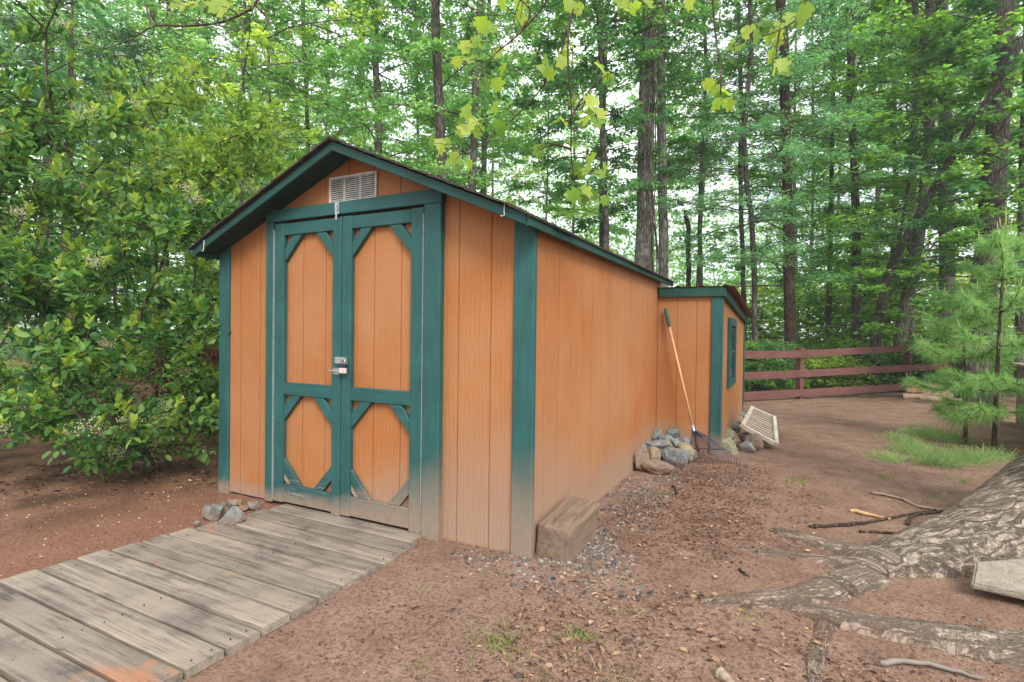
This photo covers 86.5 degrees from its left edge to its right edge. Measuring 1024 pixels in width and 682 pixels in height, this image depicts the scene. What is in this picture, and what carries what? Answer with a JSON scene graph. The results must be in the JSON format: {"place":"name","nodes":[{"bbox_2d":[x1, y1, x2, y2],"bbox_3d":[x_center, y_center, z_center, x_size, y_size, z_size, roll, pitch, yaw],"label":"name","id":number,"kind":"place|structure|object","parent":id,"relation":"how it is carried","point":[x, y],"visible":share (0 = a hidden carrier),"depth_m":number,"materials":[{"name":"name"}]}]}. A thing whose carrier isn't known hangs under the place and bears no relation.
{"place":"outdoors","nodes":[
{"label":"outdoors","id":0,"kind":"place"},
{"bbox_2d":[0,0,1022,339],"label":"sky","id":1,"kind":"structure","parent":0,"point":[621,97],"materials":[{"name":"white"}]},
{"bbox_2d":[0,335,1023,681],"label":"ground","id":2,"kind":"structure","parent":0,"point":[958,601],"depth_m":2.89,"materials":[{"name":"brown soil"}]},
{"bbox_2d":[0,0,84,92],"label":"forest tree","id":3,"kind":"object","parent":2,"relation":"on","point":[8,13],"visible":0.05,"depth_m":18.12,"materials":[{"name":"green plant"}]},
{"bbox_2d":[0,167,169,421],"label":"flowering shrub","id":4,"kind":"object","parent":2,"relation":"on","point":[145,261],"visible":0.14,"depth_m":7.08,"materials":[{"name":"green plant"}]},
{"bbox_2d":[0,0,177,185],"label":"forest tree","id":5,"kind":"object","parent":2,"relation":"on","point":[124,3],"visible":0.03,"depth_m":20.52,"materials":[{"name":"green plant"}]},
{"bbox_2d":[0,0,187,438],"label":"flowering shrub","id":6,"kind":"object","parent":2,"relation":"on","point":[30,129],"visible":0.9,"depth_m":4.61,"materials":[{"name":"green plant"}]},
{"bbox_2d":[0,0,213,382],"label":"forest tree","id":7,"kind":"object","parent":2,"relation":"on","point":[3,35],"visible":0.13,"depth_m":12.52,"materials":[{"name":"green plant"}]},
{"bbox_2d":[0,424,218,503],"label":"shade litter","id":8,"kind":"object","parent":2,"relation":"on","point":[157,467],"visible":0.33,"depth_m":4.72,"materials":[{"name":"brown plant"}]},
{"bbox_2d":[0,0,219,390],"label":"tree","id":9,"kind":"object","parent":2,"relation":"on","point":[127,51],"visible":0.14,"depth_m":9.16,"materials":[{"name":"green plant"}]},
{"bbox_2d":[0,158,240,481],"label":"flowering shrub","id":10,"kind":"object","parent":2,"relation":"on","point":[89,356],"visible":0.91,"depth_m":4.34,"materials":[{"name":"green plant"}]},
{"bbox_2d":[57,0,194,329],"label":"forest tree","id":11,"kind":"object","parent":2,"relation":"on","point":[92,88],"visible":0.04,"depth_m":25.23,"materials":[{"name":"green plant"}]},
{"bbox_2d":[0,0,303,379],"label":"forest tree","id":12,"kind":"object","parent":2,"relation":"on","point":[99,16],"visible":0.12,"depth_m":12.78,"materials":[{"name":"green plant"}]},
{"bbox_2d":[126,336,218,425],"bbox_3d":[-3.949,0.552,7.063,1.604,1.351,1.533,1,1,27],"label":"withered bush","id":13,"kind":"object","parent":2,"relation":"on","point":[213,351],"visible":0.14,"depth_m":6.64,"materials":[{"name":"plant"}]},
{"bbox_2d":[108,1,249,360],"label":"forest tree","id":14,"kind":"object","parent":2,"relation":"on","point":[165,262],"visible":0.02,"depth_m":17.85,"materials":[{"name":"green plant"}]},
{"bbox_2d":[61,54,304,443],"bbox_3d":[-3.658,-0.958,6.186,2.877,4.479,2.252,0,1,-21],"label":"flowering shrub","id":15,"kind":"object","parent":2,"relation":"on","point":[211,154],"visible":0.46,"depth_m":5.84,"materials":[{"name":"green plant"}]},
{"bbox_2d":[133,6,250,336],"bbox_3d":[-18.964,-10.811,31.858,7.599,22.697,7.602,0,1,-41],"label":"forest tree","id":16,"kind":"object","parent":2,"relation":"on","point":[213,40],"visible":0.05,"depth_m":31.63,"materials":[{"name":"green plant"}]},
{"bbox_2d":[127,0,287,359],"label":"forest tree","id":17,"kind":"object","parent":2,"relation":"on","point":[232,47],"visible":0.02,"depth_m":21.82,"materials":[{"name":"green plant"}]},
{"bbox_2d":[0,504,420,681],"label":"wooden ramp","id":18,"kind":"structure","parent":2,"relation":"on","point":[180,605],"depth_m":2.54,"materials":[{"name":"wood"}]},
{"bbox_2d":[218,505,244,525],"bbox_3d":[-1.804,1.132,3.521,0.165,0.140,0.103,4,-2,-1],"label":"rock","id":19,"kind":"object","parent":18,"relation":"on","point":[234,515],"visible":0.84,"depth_m":3.48,"materials":[{"name":"grey stone"}]},
{"bbox_2d":[205,504,224,520],"bbox_3d":[-1.972,1.138,3.618,0.114,0.115,0.079,9,-6,-13],"label":"rock","id":20,"kind":"object","parent":2,"relation":"on","point":[216,512],"visible":1,"depth_m":3.60,"materials":[{"name":"grey stone"}]},
{"bbox_2d":[49,0,392,363],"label":"forest tree","id":21,"kind":"object","parent":2,"relation":"on","point":[245,33],"visible":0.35,"depth_m":12.21,"materials":[{"name":"green plant"}]},
{"bbox_2d":[189,9,322,260],"bbox_3d":[-8.658,-7.536,19.632,5.369,17.001,5.248,1,1,27],"label":"forest tree","id":22,"kind":"object","parent":2,"relation":"on","point":[269,57],"visible":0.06,"depth_m":19.28,"materials":[{"name":"green plant"}]},
{"bbox_2d":[133,0,418,198],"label":"forest tree","id":23,"kind":"object","parent":2,"relation":"on","point":[286,73],"visible":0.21,"depth_m":14.33,"materials":[{"name":"green plant"}]},
{"bbox_2d":[258,0,399,185],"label":"forest tree","id":24,"kind":"object","parent":2,"relation":"on","point":[319,82],"visible":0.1,"depth_m":25.33,"materials":[{"name":"green plant"}]},
{"bbox_2d":[208,0,492,180],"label":"forest tree","id":25,"kind":"object","parent":2,"relation":"on","point":[356,121],"visible":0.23,"depth_m":13.28,"materials":[{"name":"green plant"}]},
{"bbox_2d":[316,0,508,186],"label":"forest tree","id":26,"kind":"object","parent":2,"relation":"on","point":[410,75],"visible":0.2,"depth_m":19.31,"materials":[{"name":"green plant"}]},
{"bbox_2d":[308,0,550,210],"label":"forest tree","id":27,"kind":"object","parent":2,"relation":"on","point":[440,162],"visible":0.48,"depth_m":11.09,"materials":[{"name":"green plant"}]},
{"bbox_2d":[188,136,675,558],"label":"garden shed","id":28,"kind":"structure","parent":2,"relation":"on","point":[494,387],"depth_m":3.56,"materials":[{"name":"orange"}]},
{"bbox_2d":[272,216,342,515],"bbox_3d":[-1.422,0.168,3.821,0.649,2.010,0.083,1,1,27],"label":"door","id":29,"kind":"structure","parent":28,"relation":"in","point":[307,260],"depth_m":3.83,"materials":[{"name":"orange"}]},
{"bbox_2d":[340,207,423,533],"bbox_3d":[-0.829,0.180,3.517,0.671,2.010,0.083,1,1,27],"label":"door","id":30,"kind":"structure","parent":28,"relation":"in","point":[383,252],"depth_m":3.52,"materials":[{"name":"orange"}]},
{"bbox_2d":[406,22,506,188],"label":"forest tree","id":31,"kind":"object","parent":2,"relation":"on","point":[410,135],"visible":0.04,"depth_m":26.97,"materials":[{"name":"green plant"}]},
{"bbox_2d":[341,0,583,190],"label":"forest tree","id":32,"kind":"object","parent":2,"relation":"on","point":[475,100],"visible":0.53,"depth_m":12.40,"materials":[{"name":"green plant"}]},
{"bbox_2d":[381,0,565,226],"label":"forest tree","id":33,"kind":"object","parent":2,"relation":"on","point":[515,185],"visible":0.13,"depth_m":16.34,"materials":[{"name":"green plant"}]},
{"bbox_2d":[380,0,593,193],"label":"forest tree","id":34,"kind":"object","parent":2,"relation":"on","point":[483,162],"visible":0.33,"depth_m":16.31,"materials":[{"name":"green plant"}]},
{"bbox_2d":[455,614,539,670],"bbox_3d":[-0.044,1.216,2.210,0.368,0.129,0.430,0,1,-21],"label":"grass tuft","id":35,"kind":"object","parent":2,"relation":"on","point":[494,637],"visible":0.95,"depth_m":2.22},
{"bbox_2d":[461,60,542,208],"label":"forest tree","id":36,"kind":"object","parent":2,"relation":"on","point":[504,167],"visible":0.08,"depth_m":33.24,"materials":[{"name":"green plant"}]},
{"bbox_2d":[0,347,1011,388],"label":"undergrowth","id":37,"kind":"object","parent":2,"relation":"on","point":[22,369],"visible":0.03,"depth_m":14.68,"materials":[{"name":"green plant"}]},
{"bbox_2d":[0,23,1017,345],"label":"wood","id":38,"kind":"object","parent":2,"relation":"on","point":[670,257],"visible":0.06,"depth_m":37.99,"materials":[{"name":"green plant"}]},
{"bbox_2d":[0,430,1017,681],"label":"pine straw","id":39,"kind":"object","parent":2,"relation":"on","point":[680,598],"visible":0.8,"depth_m":2.34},
{"bbox_2d":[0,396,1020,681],"bbox_3d":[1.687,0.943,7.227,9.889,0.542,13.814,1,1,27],"label":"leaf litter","id":40,"kind":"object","parent":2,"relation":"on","point":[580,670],"visible":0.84,"depth_m":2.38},
{"bbox_2d":[0,397,1023,681],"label":"bark chips","id":41,"kind":"object","parent":2,"relation":"on","point":[580,605],"visible":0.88,"depth_m":2.35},
{"bbox_2d":[487,12,621,250],"bbox_3d":[1.596,-7.487,23.673,6.630,17.002,6.817,1,1,27],"label":"forest tree","id":42,"kind":"object","parent":2,"relation":"on","point":[537,170],"visible":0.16,"depth_m":23.34,"materials":[{"name":"green plant"}]},
{"bbox_2d":[102,0,1023,681],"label":"poplar tree","id":43,"kind":"object","parent":2,"relation":"on","point":[964,538],"visible":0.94,"depth_m":2.94,"materials":[{"name":"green plant"}]},
{"bbox_2d":[536,496,599,562],"bbox_3d":[0.343,1.121,3.240,0.239,0.249,0.514,1,1,27],"label":"timber block","id":44,"kind":"object","parent":2,"relation":"on","point":[567,527],"depth_m":3.09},
{"bbox_2d":[536,48,619,251],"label":"forest tree","id":45,"kind":"object","parent":2,"relation":"on","point":[573,224],"visible":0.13,"depth_m":29.09,"materials":[{"name":"green plant"}]},
{"bbox_2d":[521,0,703,246],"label":"forest tree","id":46,"kind":"object","parent":2,"relation":"on","point":[577,141],"visible":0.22,"depth_m":19.56,"materials":[{"name":"green plant"}]},
{"bbox_2d":[502,0,735,249],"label":"forest tree","id":47,"kind":"object","parent":2,"relation":"on","point":[629,121],"visible":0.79,"depth_m":12.19,"materials":[{"name":"green plant"}]},
{"bbox_2d":[590,654,655,681],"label":"grass tuft","id":48,"kind":"object","parent":2,"relation":"on","point":[625,678],"visible":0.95,"depth_m":1.99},
{"bbox_2d":[633,445,649,471],"bbox_3d":[1.197,1.090,5.052,0.154,0.253,0.108,5,5,-18],"label":"rock","id":49,"kind":"object","parent":2,"relation":"on","point":[640,456],"visible":0.91,"depth_m":5.01,"materials":[{"name":"stone"}]},
{"bbox_2d":[583,46,700,257],"bbox_3d":[7.851,-9.006,33.873,8.014,20.242,8.243,1,1,27],"label":"forest tree","id":50,"kind":"object","parent":2,"relation":"on","point":[634,98],"visible":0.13,"depth_m":33.71,"materials":[{"name":"green plant"}]},
{"bbox_2d":[535,0,763,269],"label":"forest tree","id":51,"kind":"object","parent":2,"relation":"on","point":[642,252],"visible":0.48,"depth_m":12.37,"materials":[{"name":"green plant"}]},
{"bbox_2d":[641,459,674,474],"bbox_3d":[1.335,1.159,5.005,0.307,0.104,0.204,7,13,15],"label":"rock","id":52,"kind":"object","parent":2,"relation":"on","point":[655,466],"visible":1,"depth_m":4.94,"materials":[{"name":"stone"}]},
{"bbox_2d":[548,0,774,286],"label":"forest tree","id":53,"kind":"object","parent":2,"relation":"on","point":[663,220],"visible":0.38,"depth_m":13.50,"materials":[{"name":"green plant"}]},
{"bbox_2d":[660,447,689,467],"bbox_3d":[1.543,1.139,5.223,0.334,0.241,0.199,1,1,-1],"label":"rock","id":54,"kind":"object","parent":2,"relation":"on","point":[676,457],"visible":0.63,"depth_m":5.16,"materials":[{"name":"grey stone"}]},
{"bbox_2d":[653,132,736,286],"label":"forest tree","id":55,"kind":"object","parent":2,"relation":"on","point":[688,231],"visible":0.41,"depth_m":15.94,"materials":[{"name":"green plant"}]},
{"bbox_2d":[616,0,778,285],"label":"forest tree","id":56,"kind":"object","parent":2,"relation":"on","point":[700,189],"visible":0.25,"depth_m":14.96,"materials":[{"name":"green plant"}]},
{"bbox_2d":[664,308,739,463],"bbox_3d":[1.829,0.431,5.437,0.807,1.541,0.296,1,1,40],"label":"leaf rake","id":57,"kind":"object","parent":2,"relation":"on","point":[695,433],"visible":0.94,"depth_m":5.45,"materials":[{"name":"brown wood"}]},
{"bbox_2d":[651,71,756,285],"bbox_3d":[11.212,-7.356,32.172,6.090,17.004,6.327,1,1,27],"label":"forest tree","id":58,"kind":"object","parent":2,"relation":"on","point":[694,231],"visible":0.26,"depth_m":31.72,"materials":[{"name":"green plant"}]},
{"bbox_2d":[656,284,754,454],"bbox_3d":[1.427,0.303,7.758,3.502,1.835,3.360,1,1,27],"label":"lean to shed","id":59,"kind":"object","parent":2,"relation":"on","point":[708,324],"visible":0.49,"depth_m":5.74,"materials":[{"name":"orange"}]},
{"bbox_2d":[727,318,736,387],"bbox_3d":[2.630,0.133,6.510,0.029,0.800,0.800,1,1,27],"label":"window","id":60,"kind":"structure","parent":59,"relation":"in","point":[732,323],"depth_m":6.49,"materials":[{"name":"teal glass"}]},
{"bbox_2d":[450,471,1006,681],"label":"gravel","id":61,"kind":"structure","parent":2,"relation":"on","point":[599,553],"depth_m":3.03,"materials":[{"name":"gravel"}]},
{"bbox_2d":[721,437,738,454],"bbox_3d":[2.271,1.124,5.747,0.248,0.217,0.271,1,1,24],"label":"rock","id":62,"kind":"object","parent":2,"relation":"on","point":[728,445],"visible":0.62,"depth_m":5.65,"materials":[{"name":"stone"}]},
{"bbox_2d":[631,0,855,371],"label":"forest tree","id":63,"kind":"object","parent":2,"relation":"on","point":[840,65],"visible":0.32,"depth_m":14.95,"materials":[{"name":"green plant"}]},
{"bbox_2d":[744,433,763,449],"bbox_3d":[2.658,1.123,6.000,0.220,0.224,0.141,6,-3,-7],"label":"rock","id":64,"kind":"object","parent":2,"relation":"on","point":[756,439],"visible":0.77,"depth_m":5.95,"materials":[{"name":"stone"}]},
{"bbox_2d":[651,0,864,390],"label":"forest tree","id":65,"kind":"object","parent":2,"relation":"on","point":[743,139],"visible":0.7,"depth_m":12.56,"materials":[{"name":"green plant"}]},
{"bbox_2d":[739,405,778,446],"bbox_3d":[2.965,0.999,6.487,0.408,0.345,0.982,1,1,27],"label":"slatted panel","id":66,"kind":"object","parent":2,"relation":"on","point":[774,440],"visible":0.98,"depth_m":6.36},
{"bbox_2d":[597,452,933,681],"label":"wall litter","id":67,"kind":"object","parent":2,"relation":"on","point":[721,542],"depth_m":3.76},
{"bbox_2d":[747,305,783,361],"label":"sapling","id":68,"kind":"object","parent":2,"relation":"on","point":[762,315],"visible":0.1,"depth_m":17.52,"materials":[{"name":"plant"}]},
{"bbox_2d":[744,339,809,390],"bbox_3d":[5.681,0.631,12.589,2.181,1.362,2.431,1,1,27],"label":"bush","id":69,"kind":"object","parent":2,"relation":"on","point":[768,348],"visible":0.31,"depth_m":12.17,"materials":[{"name":"green plant"}]},
{"bbox_2d":[744,339,818,389],"bbox_3d":[5.716,0.615,12.619,2.792,1.400,2.774,1,1,27],"label":"bush","id":70,"kind":"object","parent":2,"relation":"on","point":[749,343],"visible":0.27,"depth_m":12.15,"materials":[{"name":"green plant"}]},
{"bbox_2d":[738,280,835,346],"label":"sapling","id":71,"kind":"object","parent":2,"relation":"on","point":[771,323],"visible":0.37,"depth_m":17.44,"materials":[{"name":"green plant"}]},
{"bbox_2d":[729,37,850,339],"bbox_3d":[14.270,-7.335,28.004,5.769,17.003,6.182,1,1,27],"label":"forest tree","id":72,"kind":"object","parent":2,"relation":"on","point":[795,259],"visible":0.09,"depth_m":27.95,"materials":[{"name":"green plant"}]},
{"bbox_2d":[709,0,911,335],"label":"forest tree","id":73,"kind":"object","parent":2,"relation":"on","point":[770,229],"visible":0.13,"depth_m":19.42,"materials":[{"name":"green plant"}]},
{"bbox_2d":[653,0,984,386],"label":"forest tree","id":74,"kind":"object","parent":2,"relation":"on","point":[787,279],"visible":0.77,"depth_m":12.49,"materials":[{"name":"green plant"}]},
{"bbox_2d":[758,268,892,344],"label":"sapling","id":75,"kind":"object","parent":2,"relation":"on","point":[806,288],"visible":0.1,"depth_m":19.07,"materials":[{"name":"green plant"}]},
{"bbox_2d":[776,285,891,346],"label":"sapling","id":76,"kind":"object","parent":2,"relation":"on","point":[805,326],"visible":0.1,"depth_m":18.04,"materials":[{"name":"green plant"}]},
{"bbox_2d":[733,0,954,346],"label":"forest tree","id":77,"kind":"object","parent":2,"relation":"on","point":[831,207],"visible":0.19,"depth_m":15.46,"materials":[{"name":"green plant"}]},
{"bbox_2d":[804,355,887,386],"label":"bush","id":78,"kind":"object","parent":2,"relation":"on","point":[834,363],"visible":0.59,"depth_m":12.70,"materials":[{"name":"green plant"}]},
{"bbox_2d":[730,0,989,385],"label":"forest tree","id":79,"kind":"object","parent":2,"relation":"on","point":[856,310],"visible":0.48,"depth_m":13.51,"materials":[{"name":"green plant"}]},
{"bbox_2d":[797,265,930,364],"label":"sapling","id":80,"kind":"object","parent":2,"relation":"on","point":[847,335],"visible":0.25,"depth_m":15.46,"materials":[{"name":"green plant"}]},
{"bbox_2d":[805,336,925,384],"bbox_3d":[8.644,0.598,13.461,2.824,1.442,2.716,1,1,27],"label":"bush","id":81,"kind":"object","parent":2,"relation":"on","point":[849,345],"visible":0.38,"depth_m":13.14,"materials":[{"name":"green plant"}]},
{"bbox_2d":[782,243,958,355],"bbox_3d":[10.690,-0.920,15.854,4.292,3.403,4.484,0,1,-36],"label":"sapling","id":82,"kind":"object","parent":2,"relation":"on","point":[836,325],"visible":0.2,"depth_m":15.28,"materials":[{"name":"green plant"}]},
{"bbox_2d":[809,508,935,527],"bbox_3d":[2.550,1.231,3.777,1.228,0.034,0.069,0,1,-20],"label":"stick","id":83,"kind":"object","parent":2,"relation":"on","point":[849,523],"visible":0.98,"depth_m":3.68,"materials":[{"name":"wood"}]},
{"bbox_2d":[744,342,1012,399],"bbox_3d":[6.096,0.572,11.216,20.060,1.400,0.204,0,1,-25],"label":"red fence","id":84,"kind":"object","parent":2,"relation":"on","point":[799,374],"visible":0.3,"depth_m":11.36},
{"bbox_2d":[861,447,914,463],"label":"grass clump","id":85,"kind":"object","parent":2,"relation":"on","point":[890,458],"visible":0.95,"depth_m":5.63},
{"bbox_2d":[794,6,983,341],"bbox_3d":[10.692,-4.087,15.731,5.119,10.522,5.272,1,1,27],"label":"forest tree","id":86,"kind":"object","parent":2,"relation":"on","point":[969,202],"visible":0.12,"depth_m":15.49,"materials":[{"name":"green plant"}]},
{"bbox_2d":[806,0,976,359],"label":"forest tree","id":87,"kind":"object","parent":2,"relation":"on","point":[876,190],"visible":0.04,"depth_m":23.43,"materials":[{"name":"green plant"}]},
{"bbox_2d":[863,345,945,383],"bbox_3d":[9.684,0.686,13.617,2.204,1.226,2.256,1,1,27],"label":"bush","id":88,"kind":"object","parent":2,"relation":"on","point":[918,357],"visible":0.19,"depth_m":13.24,"materials":[{"name":"green plant"}]},
{"bbox_2d":[788,0,1022,376],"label":"forest tree","id":89,"kind":"object","parent":2,"relation":"on","point":[912,132],"visible":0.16,"depth_m":14.43,"materials":[{"name":"green plant"}]},
{"bbox_2d":[793,0,1023,383],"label":"forest tree","id":90,"kind":"object","parent":2,"relation":"on","point":[905,297],"visible":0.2,"depth_m":13.69,"materials":[{"name":"green plant"}]},
{"bbox_2d":[796,0,1023,361],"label":"forest tree","id":91,"kind":"object","parent":2,"relation":"on","point":[949,280],"visible":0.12,"depth_m":14.11,"materials":[{"name":"green plant"}]},
{"bbox_2d":[798,7,1023,385],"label":"forest tree","id":92,"kind":"object","parent":2,"relation":"on","point":[884,289],"visible":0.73,"depth_m":11.48,"materials":[{"name":"green plant"}]},
{"bbox_2d":[875,433,950,456],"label":"grass clump","id":93,"kind":"object","parent":2,"relation":"on","point":[907,445],"visible":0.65,"depth_m":5.98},
{"bbox_2d":[811,0,1023,401],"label":"forest tree","id":94,"kind":"object","parent":2,"relation":"on","point":[995,179],"visible":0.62,"depth_m":11.07,"materials":[{"name":"green plant"}]},
{"bbox_2d":[894,420,946,436],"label":"grass clump","id":95,"kind":"object","parent":2,"relation":"on","point":[912,429],"visible":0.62,"depth_m":7.16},
{"bbox_2d":[836,0,1022,197],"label":"forest tree","id":96,"kind":"object","parent":2,"relation":"on","point":[1014,88],"visible":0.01,"depth_m":21.67,"materials":[{"name":"green plant"}]},
{"bbox_2d":[878,658,982,679],"bbox_3d":[1.559,1.222,2.047,0.333,0.029,0.062,1,1,14],"label":"stick","id":97,"kind":"object","parent":2,"relation":"on","point":[889,661],"visible":1,"depth_m":2.06,"materials":[{"name":"grey wood"}]},
{"bbox_2d":[890,441,992,473],"bbox_3d":[4.308,1.177,5.451,0.907,0.314,0.948,0,1,-24],"label":"grass clump","id":98,"kind":"object","parent":2,"relation":"on","point":[943,460],"visible":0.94,"depth_m":5.40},
{"bbox_2d":[866,0,1023,391],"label":"forest tree","id":99,"kind":"object","parent":2,"relation":"on","point":[954,270],"visible":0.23,"depth_m":12.60,"materials":[{"name":"green plant"}]},
{"bbox_2d":[874,0,1022,370],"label":"forest tree","id":100,"kind":"object","parent":2,"relation":"on","point":[959,1],"visible":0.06,"depth_m":18.04,"materials":[{"name":"green plant"}]},
{"bbox_2d":[914,423,985,444],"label":"grass clump","id":101,"kind":"object","parent":2,"relation":"on","point":[949,437],"visible":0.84,"depth_m":6.73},
{"bbox_2d":[899,272,1023,441],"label":"pine sapling","id":102,"kind":"object","parent":2,"relation":"on","point":[963,390],"visible":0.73,"depth_m":6.51,"materials":[{"name":"green plant"}]},
{"bbox_2d":[916,442,1008,465],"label":"grass clump","id":103,"kind":"object","parent":2,"relation":"on","point":[978,457],"visible":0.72,"depth_m":5.55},
{"bbox_2d":[920,352,1021,382],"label":"bush","id":104,"kind":"object","parent":2,"relation":"on","point":[1006,364],"visible":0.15,"depth_m":12.84,"materials":[{"name":"green plant"}]},
{"bbox_2d":[925,212,1023,450],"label":"pine sapling","id":105,"kind":"object","parent":2,"relation":"on","point":[1003,244],"visible":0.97,"depth_m":6.13,"materials":[{"name":"green plant"}]},
{"bbox_2d":[960,440,1023,462],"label":"grass clump","id":106,"kind":"object","parent":2,"relation":"on","point":[992,451],"visible":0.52,"depth_m":5.72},
{"bbox_2d":[970,559,1023,599],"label":"flat stone","id":107,"kind":"object","parent":2,"relation":"on","point":[1004,577],"visible":1,"depth_m":2.61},
{"bbox_2d":[1010,362,1023,427],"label":"board fence","id":108,"kind":"object","parent":2,"relation":"on","point":[1020,376],"visible":0.66,"depth_m":8.06,"materials":[{"name":"wood"}]},
{"bbox_2d":[644,1,659,273],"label":"tree trunk","id":109,"kind":"object","parent":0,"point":[653,229],"visible":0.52,"depth_m":12.06,"materials":[{"name":"brown plant"}]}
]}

